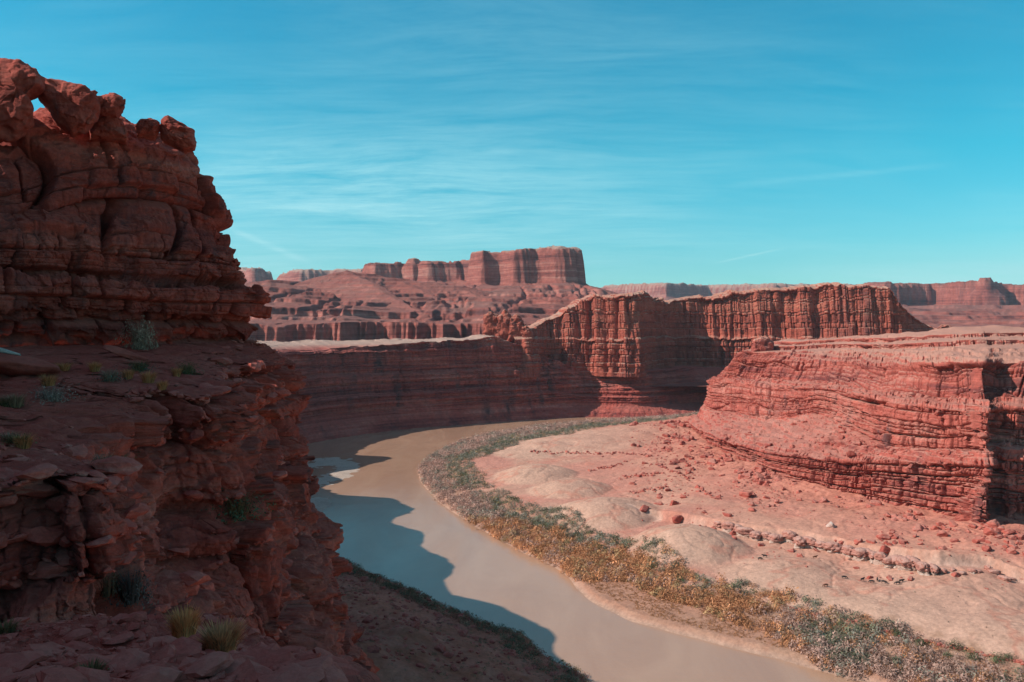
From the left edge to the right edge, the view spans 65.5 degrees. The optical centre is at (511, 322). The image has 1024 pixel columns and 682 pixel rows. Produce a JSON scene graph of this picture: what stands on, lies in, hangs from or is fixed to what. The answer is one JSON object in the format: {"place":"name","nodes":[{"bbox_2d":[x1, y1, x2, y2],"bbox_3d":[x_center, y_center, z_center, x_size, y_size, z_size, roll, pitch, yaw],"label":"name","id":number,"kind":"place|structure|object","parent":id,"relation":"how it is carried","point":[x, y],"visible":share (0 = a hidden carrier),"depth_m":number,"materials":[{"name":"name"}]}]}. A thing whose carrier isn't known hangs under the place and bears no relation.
{"place":"outdoors","nodes":[
{"label":"outdoors","id":0,"kind":"place"},
{"bbox_2d":[0,107,271,346],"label":"cliff","id":1,"kind":"structure","parent":0,"point":[102,242],"depth_m":48.41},
{"bbox_2d":[0,58,45,142],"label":"window pillar","id":2,"kind":"structure","parent":1,"relation":"on","point":[22,85],"depth_m":44.11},
{"bbox_2d":[38,78,102,137],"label":"balanced rock","id":3,"kind":"object","parent":1,"relation":"on","point":[73,109],"visible":0.98,"depth_m":45.98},
{"bbox_2d":[88,116,128,143],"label":"rock outcrop","id":4,"kind":"object","parent":1,"relation":"on","point":[108,128],"visible":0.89,"depth_m":48.20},
{"bbox_2d":[99,92,125,117],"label":"balanced rock","id":5,"kind":"object","parent":4,"relation":"on","point":[113,105],"visible":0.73,"depth_m":47.41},
{"bbox_2d":[135,118,159,140],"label":"capstone","id":6,"kind":"object","parent":1,"relation":"on","point":[148,129],"visible":1,"depth_m":49.13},
{"bbox_2d":[159,115,196,153],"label":"capstone","id":7,"kind":"object","parent":1,"relation":"on","point":[176,134],"visible":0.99,"depth_m":49.35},
{"bbox_2d":[0,340,379,673],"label":"rocky slope","id":8,"kind":"structure","parent":0,"point":[246,575],"depth_m":30.12,"materials":[{"name":"stone"}]},
{"bbox_2d":[0,467,13,481],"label":"stone","id":9,"kind":"object","parent":8,"relation":"on","point":[6,474],"visible":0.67,"depth_m":17.23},
{"bbox_2d":[0,393,31,407],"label":"grass tuft","id":10,"kind":"object","parent":8,"relation":"on","point":[18,403],"visible":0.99,"depth_m":26.46,"materials":[{"name":"green plant"}]},
{"bbox_2d":[0,432,39,445],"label":"shrub","id":11,"kind":"object","parent":8,"relation":"on","point":[10,440],"visible":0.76,"depth_m":20.52,"materials":[{"name":"green plant"}]},
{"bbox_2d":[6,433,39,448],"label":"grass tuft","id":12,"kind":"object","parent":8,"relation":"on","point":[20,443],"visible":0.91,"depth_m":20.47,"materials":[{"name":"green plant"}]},
{"bbox_2d":[0,355,60,375],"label":"rock slab","id":13,"kind":"object","parent":8,"relation":"on","point":[10,365],"visible":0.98,"depth_m":32.46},
{"bbox_2d":[37,374,59,385],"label":"grass tuft","id":14,"kind":"object","parent":8,"relation":"on","point":[48,380],"visible":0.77,"depth_m":31.12,"materials":[{"name":"green plant"}]},
{"bbox_2d":[22,381,85,404],"bbox_3d":[-16.417,2.450,28.165,2.167,0.793,2.289,0,0,0],"label":"shrub","id":15,"kind":"object","parent":8,"relation":"on","point":[55,395],"visible":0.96,"depth_m":28.05,"materials":[{"name":"green plant"}]},
{"bbox_2d":[67,444,87,457],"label":"stone","id":16,"kind":"object","parent":8,"relation":"on","point":[80,451],"visible":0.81,"depth_m":21.75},
{"bbox_2d":[84,366,126,381],"bbox_3d":[-16.474,2.113,32.609,1.625,0.727,1.649,0,0,37],"label":"shrub","id":17,"kind":"object","parent":8,"relation":"on","point":[108,377],"visible":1,"depth_m":32.59,"materials":[{"name":"green plant"}]},
{"bbox_2d":[95,567,125,600],"bbox_3d":[-9.825,6.280,19.360,1.217,0.819,1.097,0,0,0],"label":"shrub","id":18,"kind":"object","parent":8,"relation":"on","point":[107,585],"visible":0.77,"depth_m":19.16,"materials":[{"name":"green plant"}]},
{"bbox_2d":[108,476,121,488],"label":"stone","id":19,"kind":"object","parent":8,"relation":"on","point":[115,480],"visible":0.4,"depth_m":18.27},
{"bbox_2d":[102,345,151,360],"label":"rock slab","id":20,"kind":"object","parent":8,"relation":"on","point":[122,352],"visible":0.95,"depth_m":40.57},
{"bbox_2d":[102,558,159,611],"bbox_3d":[-9.332,6.343,19.535,1.526,1.158,1.495,0,0,0],"label":"shrub","id":21,"kind":"object","parent":8,"relation":"on","point":[131,596],"visible":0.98,"depth_m":19.30,"materials":[{"name":"green plant"}]},
{"bbox_2d":[111,315,159,350],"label":"shrub","id":22,"kind":"object","parent":8,"relation":"on","point":[139,341],"visible":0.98,"depth_m":45.47,"materials":[{"name":"green plant"}]},
{"bbox_2d":[117,359,159,372],"bbox_3d":[-17.427,1.989,36.964,1.956,0.716,1.978,0,0,0],"label":"shrub","id":23,"kind":"object","parent":8,"relation":"on","point":[138,367],"visible":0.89,"depth_m":36.79,"materials":[{"name":"green plant"}]},
{"bbox_2d":[138,369,160,382],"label":"grass tuft","id":24,"kind":"object","parent":8,"relation":"on","point":[149,378],"visible":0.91,"depth_m":32.91,"materials":[{"name":"green plant"}]},
{"bbox_2d":[0,340,362,659],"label":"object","id":25,"kind":"structure","parent":8,"relation":"on","point":[197,433],"depth_m":30.64,"materials":[{"name":"stone"}]},
{"bbox_2d":[0,532,8,548],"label":"stone","id":26,"kind":"object","parent":25,"relation":"on","point":[4,538],"visible":0.96,"depth_m":16.39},
{"bbox_2d":[0,493,17,507],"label":"stone","id":27,"kind":"object","parent":25,"relation":"on","point":[12,499],"visible":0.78,"depth_m":16.78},
{"bbox_2d":[1,579,22,589],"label":"stone","id":28,"kind":"object","parent":25,"relation":"on","point":[14,584],"visible":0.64,"depth_m":16.67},
{"bbox_2d":[0,457,29,462],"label":"stone","id":29,"kind":"object","parent":25,"relation":"on","point":[17,459],"visible":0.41,"depth_m":18.55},
{"bbox_2d":[7,534,27,543],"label":"stone","id":30,"kind":"object","parent":25,"relation":"on","point":[19,537],"visible":0.85,"depth_m":16.60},
{"bbox_2d":[1,479,42,494],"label":"stone","id":31,"kind":"object","parent":25,"relation":"on","point":[35,482],"visible":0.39,"depth_m":17.08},
{"bbox_2d":[15,463,57,480],"bbox_3d":[-10.274,3.264,17.184,0.848,0.363,0.845,0,0,-43],"label":"stone","id":32,"kind":"object","parent":25,"relation":"on","point":[40,471],"visible":0.97,"depth_m":16.94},
{"bbox_2d":[18,481,59,498],"bbox_3d":[-10.618,3.653,17.573,1.120,0.439,1.201,4,-12,34],"label":"stone","id":33,"kind":"object","parent":25,"relation":"on","point":[43,490],"visible":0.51,"depth_m":17.37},
{"bbox_2d":[20,526,63,546],"bbox_3d":[-10.178,4.609,17.252,0.987,0.418,0.956,-2,-16,34],"label":"stone","id":34,"kind":"object","parent":25,"relation":"on","point":[43,536],"visible":0.86,"depth_m":16.95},
{"bbox_2d":[22,560,70,580],"bbox_3d":[-10.113,5.379,17.442,0.942,0.459,0.975,0,0,25],"label":"stone","id":35,"kind":"object","parent":25,"relation":"on","point":[44,569],"visible":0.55,"depth_m":17.16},
{"bbox_2d":[45,495,65,512],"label":"stone","id":36,"kind":"object","parent":25,"relation":"on","point":[55,504],"visible":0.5,"depth_m":17.42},
{"bbox_2d":[55,546,70,565],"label":"stone","id":37,"kind":"object","parent":25,"relation":"on","point":[62,557],"visible":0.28,"depth_m":17.38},
{"bbox_2d":[57,536,71,547],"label":"stone","id":38,"kind":"object","parent":25,"relation":"on","point":[64,542],"visible":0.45,"depth_m":17.17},
{"bbox_2d":[69,477,105,489],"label":"stone","id":39,"kind":"object","parent":25,"relation":"on","point":[89,482],"visible":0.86,"depth_m":17.48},
{"bbox_2d":[88,470,107,478],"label":"stone","id":40,"kind":"object","parent":25,"relation":"on","point":[94,474],"visible":0.79,"depth_m":18.07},
{"bbox_2d":[85,535,114,547],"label":"stone","id":41,"kind":"object","parent":25,"relation":"on","point":[107,539],"visible":1,"depth_m":17.03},
{"bbox_2d":[91,456,142,475],"bbox_3d":[-9.459,3.457,19.163,1.131,0.500,0.958,0,0,-1],"label":"stone","id":42,"kind":"object","parent":25,"relation":"on","point":[123,466],"visible":0.9,"depth_m":18.85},
{"bbox_2d":[119,551,136,564],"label":"stone","id":43,"kind":"object","parent":25,"relation":"on","point":[129,559],"visible":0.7,"depth_m":17.70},
{"bbox_2d":[124,502,149,518],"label":"stone","id":44,"kind":"object","parent":25,"relation":"on","point":[138,509],"visible":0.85,"depth_m":18.75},
{"bbox_2d":[167,548,189,554],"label":"stone","id":45,"kind":"object","parent":25,"relation":"on","point":[182,551],"visible":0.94,"depth_m":27.63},
{"bbox_2d":[182,583,199,596],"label":"stone","id":46,"kind":"object","parent":25,"relation":"on","point":[192,590],"visible":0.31,"depth_m":24.18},
{"bbox_2d":[182,490,203,499],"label":"stone","id":47,"kind":"object","parent":25,"relation":"on","point":[196,494],"visible":1,"depth_m":29.47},
{"bbox_2d":[179,570,211,586],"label":"stone","id":48,"kind":"object","parent":25,"relation":"on","point":[190,577],"visible":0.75,"depth_m":24.26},
{"bbox_2d":[199,581,214,590],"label":"stone","id":49,"kind":"object","parent":25,"relation":"on","point":[208,585],"visible":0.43,"depth_m":26.70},
{"bbox_2d":[241,363,260,371],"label":"stone","id":50,"kind":"object","parent":25,"relation":"on","point":[253,367],"visible":0.96,"depth_m":44.64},
{"bbox_2d":[272,471,286,481],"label":"stone","id":51,"kind":"object","parent":25,"relation":"on","point":[277,475],"visible":0.51,"depth_m":43.05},
{"bbox_2d":[171,359,203,374],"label":"shrub","id":52,"kind":"object","parent":8,"relation":"on","point":[188,369],"visible":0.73,"depth_m":38.31,"materials":[{"name":"green plant"}]},
{"bbox_2d":[208,357,232,365],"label":"stone","id":53,"kind":"object","parent":8,"relation":"on","point":[222,359],"visible":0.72,"depth_m":44.37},
{"bbox_2d":[200,485,278,524],"bbox_3d":[-10.952,6.963,31.201,3.343,1.621,3.157,0,0,28],"label":"shrub","id":54,"kind":"object","parent":8,"relation":"on","point":[239,511],"visible":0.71,"depth_m":30.95,"materials":[{"name":"green plant"}]},
{"bbox_2d":[0,613,380,681],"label":"gravel ledge","id":55,"kind":"object","parent":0,"point":[365,675],"visible":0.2,"depth_m":10.39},
{"bbox_2d":[0,674,23,681],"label":"stone","id":56,"kind":"object","parent":55,"relation":"on","point":[12,678],"visible":1,"depth_m":5.54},
{"bbox_2d":[0,617,26,634],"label":"shrub","id":57,"kind":"object","parent":55,"relation":"on","point":[8,628],"visible":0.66,"depth_m":11.49,"materials":[{"name":"green plant"}]},
{"bbox_2d":[0,650,48,672],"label":"stone","id":58,"kind":"object","parent":55,"relation":"on","point":[20,661],"visible":0.73,"depth_m":6.64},
{"bbox_2d":[13,665,62,681],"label":"stone","id":59,"kind":"object","parent":55,"relation":"on","point":[28,674],"visible":0.53,"depth_m":6.26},
{"bbox_2d":[23,641,72,657],"bbox_3d":[-5.506,3.942,9.470,0.531,0.180,0.544,17,-9,18],"label":"stone","id":60,"kind":"object","parent":55,"relation":"on","point":[46,648],"visible":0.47,"depth_m":9.40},
{"bbox_2d":[40,667,88,681],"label":"stone","id":61,"kind":"object","parent":55,"relation":"on","point":[61,674],"visible":0.91,"depth_m":5.44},
{"bbox_2d":[62,628,92,642],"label":"stone","id":62,"kind":"object","parent":55,"relation":"on","point":[80,634],"visible":0.78,"depth_m":10.89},
{"bbox_2d":[64,640,94,649],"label":"stone","id":63,"kind":"object","parent":55,"relation":"on","point":[74,644],"visible":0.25,"depth_m":10.17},
{"bbox_2d":[68,653,113,668],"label":"stone","id":64,"kind":"object","parent":55,"relation":"on","point":[84,658],"visible":0.47,"depth_m":6.54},
{"bbox_2d":[74,666,110,681],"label":"stone","id":65,"kind":"object","parent":55,"relation":"on","point":[94,675],"visible":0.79,"depth_m":5.60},
{"bbox_2d":[102,631,134,644],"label":"stone","id":66,"kind":"object","parent":55,"relation":"on","point":[125,637],"visible":0.98,"depth_m":10.35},
{"bbox_2d":[105,649,150,670],"bbox_3d":[-3.172,2.827,6.559,0.370,0.118,0.356,-10,20,-28],"label":"stone","id":67,"kind":"object","parent":55,"relation":"on","point":[124,659],"visible":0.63,"depth_m":6.57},
{"bbox_2d":[117,611,146,623],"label":"stone","id":68,"kind":"object","parent":55,"relation":"on","point":[139,616],"visible":0.93,"depth_m":11.78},
{"bbox_2d":[129,667,182,681],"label":"stone","id":69,"kind":"object","parent":55,"relation":"on","point":[163,674],"visible":1,"depth_m":5.51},
{"bbox_2d":[147,635,177,647],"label":"stone","id":70,"kind":"object","parent":55,"relation":"on","point":[166,638],"visible":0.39,"depth_m":9.62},
{"bbox_2d":[151,644,176,660],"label":"stone","id":71,"kind":"object","parent":55,"relation":"on","point":[167,650],"visible":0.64,"depth_m":6.67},
{"bbox_2d":[0,612,339,681],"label":"gravel","id":72,"kind":"structure","parent":55,"relation":"on","point":[186,662],"depth_m":10.38,"materials":[{"name":"gravel"}]},
{"bbox_2d":[71,656,109,670],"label":"shrub","id":73,"kind":"object","parent":72,"relation":"on","point":[96,663],"visible":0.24,"depth_m":6.39,"materials":[{"name":"green plant"}]},
{"bbox_2d":[161,602,202,637],"bbox_3d":[-4.307,3.984,10.463,0.606,0.500,0.593,0,0,0],"label":"grass tuft","id":74,"kind":"object","parent":55,"relation":"on","point":[183,622],"visible":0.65,"depth_m":10.38,"materials":[{"name":"green plant"}]},
{"bbox_2d":[169,636,201,654],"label":"stone","id":75,"kind":"object","parent":55,"relation":"on","point":[182,644],"visible":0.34,"depth_m":7.31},
{"bbox_2d":[184,651,234,678],"bbox_3d":[-2.214,2.486,5.785,0.324,0.126,0.376,0,0,12],"label":"stone","id":76,"kind":"object","parent":55,"relation":"on","point":[211,664],"visible":0.91,"depth_m":5.71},
{"bbox_2d":[191,616,249,652],"bbox_3d":[-2.764,3.020,7.589,0.586,0.340,0.598,0,0,0],"label":"grass tuft","id":77,"kind":"object","parent":55,"relation":"on","point":[222,637],"visible":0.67,"depth_m":7.55,"materials":[{"name":"green plant"}]},
{"bbox_2d":[225,657,245,672],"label":"stone","id":78,"kind":"object","parent":55,"relation":"on","point":[235,664],"visible":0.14,"depth_m":5.91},
{"bbox_2d":[232,659,272,681],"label":"stone","id":79,"kind":"object","parent":55,"relation":"on","point":[253,671],"visible":0.7,"depth_m":5.67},
{"bbox_2d":[296,653,320,660],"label":"stone","id":80,"kind":"object","parent":55,"relation":"on","point":[310,656],"visible":0.28,"depth_m":6.86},
{"bbox_2d":[324,663,347,681],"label":"stone","id":81,"kind":"object","parent":55,"relation":"on","point":[332,672],"visible":0.59,"depth_m":5.65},
{"bbox_2d":[257,334,724,443],"bbox_3d":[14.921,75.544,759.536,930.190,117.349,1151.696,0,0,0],"label":"canyon wall","id":82,"kind":"structure","parent":0,"point":[355,387],"depth_m":1027.53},
{"bbox_2d":[483,311,497,335],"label":"rock pinnacle","id":83,"kind":"object","parent":82,"relation":"on","point":[490,321],"visible":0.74,"depth_m":1116.94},
{"bbox_2d":[494,309,514,342],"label":"rock pinnacle","id":84,"kind":"object","parent":82,"relation":"on","point":[502,324],"visible":0.75,"depth_m":1113.52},
{"bbox_2d":[506,313,524,341],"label":"rock pinnacle","id":85,"kind":"object","parent":82,"relation":"on","point":[516,322],"visible":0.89,"depth_m":1108.92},
{"bbox_2d":[0,0,1023,287],"label":"sky","id":86,"kind":"structure","parent":0,"point":[703,142],"materials":[{"name":"blue"}]},
{"bbox_2d":[307,417,861,681],"bbox_3d":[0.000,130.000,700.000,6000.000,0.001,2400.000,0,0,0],"label":"river","id":87,"kind":"structure","parent":0,"point":[392,516],"depth_m":410.59,"materials":[{"name":"liquid"}]},
{"bbox_2d":[240,245,1023,385],"bbox_3d":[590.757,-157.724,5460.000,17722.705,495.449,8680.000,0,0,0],"label":"hills","id":88,"kind":"structure","parent":0,"point":[413,298],"depth_m":2296.54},
{"bbox_2d":[307,416,1023,681],"bbox_3d":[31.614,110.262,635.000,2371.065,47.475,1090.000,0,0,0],"label":"ground","id":89,"kind":"structure","parent":0,"point":[969,613],"depth_m":391.93,"materials":[{"name":"sand"}]},
{"bbox_2d":[339,566,580,681],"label":"bank rubble","id":90,"kind":"object","parent":89,"relation":"on","point":[415,623],"visible":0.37,"depth_m":300.99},
{"bbox_2d":[340,558,593,681],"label":"bank brush","id":91,"kind":"object","parent":89,"relation":"on","point":[481,623],"visible":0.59,"depth_m":325.73,"materials":[{"name":"green plant"}]},
{"bbox_2d":[417,410,698,518],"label":"pale thicket","id":92,"kind":"object","parent":89,"relation":"on","point":[456,448],"visible":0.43,"depth_m":720.74,"materials":[{"name":"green plant"}]},
{"bbox_2d":[436,411,696,513],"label":"distant sagebrush","id":93,"kind":"object","parent":89,"relation":"on","point":[461,457],"visible":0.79,"depth_m":709.35,"materials":[{"name":"green plant"}]},
{"bbox_2d":[721,521,734,533],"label":"hoodoo","id":94,"kind":"object","parent":89,"relation":"on","point":[728,526],"visible":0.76,"depth_m":448.36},
{"bbox_2d":[587,579,873,668],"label":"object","id":95,"kind":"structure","parent":89,"relation":"on","point":[675,607],"depth_m":347.17,"materials":[{"name":"yellow plant"}]},
{"bbox_2d":[466,509,1020,681],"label":"riverside thicket","id":96,"kind":"object","parent":89,"relation":"on","point":[584,564],"visible":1,"depth_m":341.25,"materials":[{"name":"yellow plant"}]},
{"bbox_2d":[735,527,754,537],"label":"hoodoo","id":97,"kind":"object","parent":89,"relation":"on","point":[743,531],"visible":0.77,"depth_m":439.72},
{"bbox_2d":[482,416,1023,635],"bbox_3d":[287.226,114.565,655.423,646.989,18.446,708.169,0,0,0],"label":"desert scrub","id":98,"kind":"object","parent":89,"relation":"on","point":[799,529],"visible":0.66,"depth_m":425.68,"materials":[{"name":"green plant"}]},
{"bbox_2d":[749,530,761,540],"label":"boulder","id":99,"kind":"object","parent":89,"relation":"on","point":[755,535],"visible":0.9,"depth_m":433.38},
{"bbox_2d":[500,504,1023,681],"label":"sagebrush belt","id":100,"kind":"object","parent":89,"relation":"on","point":[626,541],"visible":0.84,"depth_m":408.06,"materials":[{"name":"green plant"}]},
{"bbox_2d":[767,534,782,543],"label":"boulder","id":101,"kind":"object","parent":89,"relation":"on","point":[773,538],"visible":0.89,"depth_m":426.92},
{"bbox_2d":[530,450,1023,665],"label":"broken ledge","id":102,"kind":"object","parent":89,"relation":"on","point":[754,480],"visible":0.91,"depth_m":559.03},
{"bbox_2d":[781,530,796,543],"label":"hoodoo","id":103,"kind":"object","parent":89,"relation":"on","point":[789,535],"visible":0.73,"depth_m":426.10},
{"bbox_2d":[791,536,806,548],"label":"hoodoo","id":104,"kind":"object","parent":89,"relation":"on","point":[799,542],"visible":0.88,"depth_m":416.00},
{"bbox_2d":[802,536,815,548],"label":"boulder","id":105,"kind":"object","parent":89,"relation":"on","point":[810,542],"visible":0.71,"depth_m":414.96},
{"bbox_2d":[629,420,1023,591],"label":"rubble","id":106,"kind":"object","parent":89,"relation":"on","point":[723,461],"visible":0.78,"depth_m":541.59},
{"bbox_2d":[824,541,841,553],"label":"hoodoo","id":107,"kind":"object","parent":89,"relation":"on","point":[831,546],"visible":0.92,"depth_m":405.62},
{"bbox_2d":[841,545,854,557],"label":"boulder","id":108,"kind":"object","parent":89,"relation":"on","point":[846,550],"visible":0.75,"depth_m":399.16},
{"bbox_2d":[684,325,1023,522],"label":"butte","id":109,"kind":"object","parent":89,"relation":"on","point":[962,364],"visible":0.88,"depth_m":517.99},
{"bbox_2d":[751,336,773,351],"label":"rock dome","id":110,"kind":"object","parent":109,"relation":"on","point":[762,343],"visible":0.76,"depth_m":756.98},
{"bbox_2d":[701,361,1023,483],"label":"ledge rubble","id":111,"kind":"object","parent":109,"relation":"on","point":[930,453],"visible":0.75,"depth_m":518.16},
{"bbox_2d":[851,547,867,561],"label":"hoodoo","id":112,"kind":"object","parent":89,"relation":"on","point":[859,554],"visible":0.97,"depth_m":392.40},
{"bbox_2d":[873,552,887,564],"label":"hoodoo","id":113,"kind":"object","parent":89,"relation":"on","point":[878,557],"visible":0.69,"depth_m":381.16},
{"bbox_2d":[881,557,892,568],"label":"boulder","id":114,"kind":"object","parent":89,"relation":"on","point":[887,562],"visible":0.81,"depth_m":373.82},
{"bbox_2d":[895,556,911,570],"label":"hoodoo","id":115,"kind":"object","parent":89,"relation":"on","point":[904,563],"visible":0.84,"depth_m":367.77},
{"bbox_2d":[902,555,919,570],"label":"hoodoo","id":116,"kind":"object","parent":89,"relation":"on","point":[913,559],"visible":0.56,"depth_m":366.64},
{"bbox_2d":[914,561,929,575],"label":"hoodoo","id":117,"kind":"object","parent":89,"relation":"on","point":[922,567],"visible":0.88,"depth_m":360.93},
{"bbox_2d":[514,282,933,378],"bbox_3d":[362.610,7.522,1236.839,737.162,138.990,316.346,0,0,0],"label":"fluted cliff","id":118,"kind":"structure","parent":0,"point":[635,334],"depth_m":1201.09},
{"bbox_2d":[521,324,534,339],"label":"rock pinnacle","id":119,"kind":"object","parent":118,"relation":"on","point":[526,332],"visible":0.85,"depth_m":1105.48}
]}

